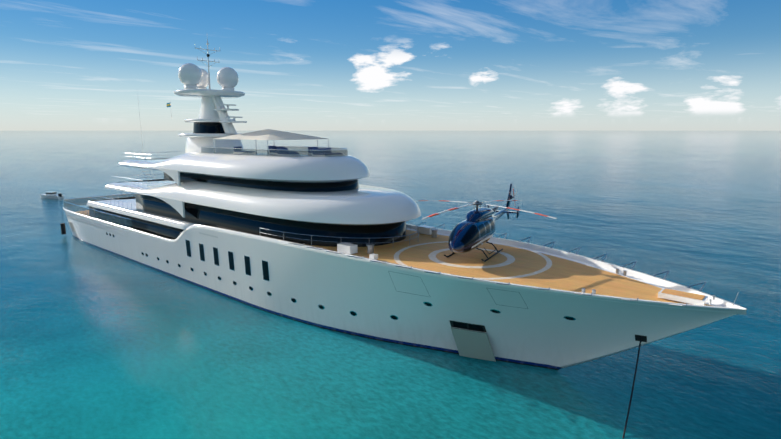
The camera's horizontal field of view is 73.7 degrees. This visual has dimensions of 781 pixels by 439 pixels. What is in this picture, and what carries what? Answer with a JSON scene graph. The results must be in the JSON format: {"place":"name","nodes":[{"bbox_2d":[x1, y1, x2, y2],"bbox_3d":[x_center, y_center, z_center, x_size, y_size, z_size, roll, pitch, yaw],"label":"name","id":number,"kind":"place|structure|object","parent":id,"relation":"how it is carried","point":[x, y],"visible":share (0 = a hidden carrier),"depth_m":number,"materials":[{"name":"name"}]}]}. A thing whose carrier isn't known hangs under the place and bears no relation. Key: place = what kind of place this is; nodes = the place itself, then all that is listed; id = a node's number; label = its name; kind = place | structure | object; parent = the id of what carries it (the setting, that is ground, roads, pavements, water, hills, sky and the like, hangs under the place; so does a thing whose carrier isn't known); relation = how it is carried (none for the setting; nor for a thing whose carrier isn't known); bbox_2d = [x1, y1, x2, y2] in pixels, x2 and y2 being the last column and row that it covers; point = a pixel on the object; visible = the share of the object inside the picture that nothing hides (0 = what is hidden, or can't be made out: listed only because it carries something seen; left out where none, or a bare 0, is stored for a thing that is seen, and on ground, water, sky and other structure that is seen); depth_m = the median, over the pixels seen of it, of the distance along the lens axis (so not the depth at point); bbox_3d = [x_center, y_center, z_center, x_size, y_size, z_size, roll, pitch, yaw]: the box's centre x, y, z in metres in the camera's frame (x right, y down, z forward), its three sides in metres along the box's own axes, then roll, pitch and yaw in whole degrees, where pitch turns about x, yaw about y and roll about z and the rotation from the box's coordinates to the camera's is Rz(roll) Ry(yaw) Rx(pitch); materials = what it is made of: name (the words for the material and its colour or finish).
{"place":"outdoors","nodes":[
{"label":"outdoors","id":0,"kind":"place"},
{"bbox_2d":[164,172,358,191],"bbox_3d":[-15.023,-4.988,61.342,28.600,1.700,10.200,8,13,40],"label":"window band","id":1,"kind":"object","parent":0,"point":[311,187],"visible":0.29,"depth_m":52.72,"materials":[{"name":"black glass"}]},
{"bbox_2d":[0,131,780,438],"bbox_3d":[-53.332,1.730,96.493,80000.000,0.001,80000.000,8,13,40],"label":"sea","id":2,"kind":"structure","parent":0,"point":[96,343],"depth_m":49.45,"materials":[{"name":"liquid"}]},
{"bbox_2d":[40,191,63,198],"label":"tender boat","id":3,"kind":"object","parent":2,"relation":"on","point":[51,195],"visible":1,"depth_m":139.28,"materials":[{"name":"white paint"}]},
{"bbox_2d":[63,207,746,369],"bbox_3d":[-16.076,5.206,64.022,99.000,11.700,14.400,8,13,40],"label":"yacht hull","id":4,"kind":"object","parent":2,"relation":"on","point":[541,331],"visible":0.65,"depth_m":41.92,"materials":[{"name":"paint"}]},
{"bbox_2d":[63,193,135,228],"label":"railing","id":5,"kind":"object","parent":4,"relation":"on","point":[72,205],"visible":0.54,"depth_m":82.39,"materials":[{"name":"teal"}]},
{"bbox_2d":[89,196,182,238],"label":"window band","id":6,"kind":"object","parent":4,"relation":"on","point":[165,231],"visible":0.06,"depth_m":69.08,"materials":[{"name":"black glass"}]},
{"bbox_2d":[87,197,197,229],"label":"aft deck","id":7,"kind":"structure","parent":4,"relation":"on","point":[115,207],"depth_m":71.32,"materials":[{"name":"white paint"}]},
{"bbox_2d":[94,151,184,209],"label":"aft rails","id":8,"kind":"object","parent":7,"relation":"on","point":[135,175],"visible":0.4,"depth_m":71.23,"materials":[{"name":"silver metal"}]},
{"bbox_2d":[135,194,405,246],"bbox_3d":[-14.947,-1.133,61.935,40.600,2.700,12.800,8,13,40],"label":"window band","id":9,"kind":"object","parent":4,"relation":"on","point":[359,236],"visible":0.33,"depth_m":50.29,"materials":[{"name":"black glass"}]},
{"bbox_2d":[105,179,420,225],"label":"superstructure deck","id":10,"kind":"structure","parent":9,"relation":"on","point":[364,205],"depth_m":49.29,"materials":[{"name":"white metal"}]},
{"bbox_2d":[145,194,184,217],"bbox_3d":[-22.662,-2.621,68.528,9.500,1.950,14.680,8,13,40],"label":"support bracket","id":11,"kind":"object","parent":10,"relation":"attached to","point":[178,206],"depth_m":60.96,"materials":[{"name":"white metal"}]},
{"bbox_2d":[118,152,369,182],"bbox_3d":[-18.146,-7.051,63.762,39.100,2.450,13.700,8,13,40],"label":"upper deck superstructure","id":12,"kind":"object","parent":10,"relation":"on","point":[303,169],"visible":0.92,"depth_m":52.07,"materials":[{"name":"white metal"}]},
{"bbox_2d":[154,168,180,185],"bbox_3d":[-22.850,-6.049,68.108,7.000,1.850,13.740,8,13,40],"label":"support bracket","id":13,"kind":"object","parent":12,"relation":"attached to","point":[174,175],"depth_m":61.33,"materials":[{"name":"white metal"}]},
{"bbox_2d":[137,40,246,153],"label":"mast tower","id":14,"kind":"structure","parent":12,"relation":"on","point":[212,122],"depth_m":65.08,"materials":[{"name":"white metal"}]},
{"bbox_2d":[201,129,347,156],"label":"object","id":15,"kind":"object","parent":12,"relation":"on","point":[288,151],"visible":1,"depth_m":55.80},
{"bbox_2d":[60,215,646,438],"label":"hull fittings","id":16,"kind":"object","parent":4,"relation":"on","point":[469,342],"visible":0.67,"depth_m":41.14,"materials":[{"name":"black glass"}]},
{"bbox_2d":[420,184,556,261],"bbox_3d":[7.621,0.039,46.262,11.090,5.064,14.726,0,10,-2],"label":"helicopter","id":17,"kind":"object","parent":4,"relation":"on","point":[476,229],"visible":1,"depth_m":42.38,"materials":[{"name":"blue paint"}]},
{"bbox_2d":[260,221,737,305],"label":"deck fittings","id":18,"kind":"object","parent":4,"relation":"on","point":[663,293],"visible":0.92,"depth_m":39.69,"materials":[{"name":"silver metal"}]},
{"bbox_2d":[0,0,780,130],"label":"sky","id":19,"kind":"structure","parent":0,"point":[66,65],"materials":[{"name":"blue"}]}
]}

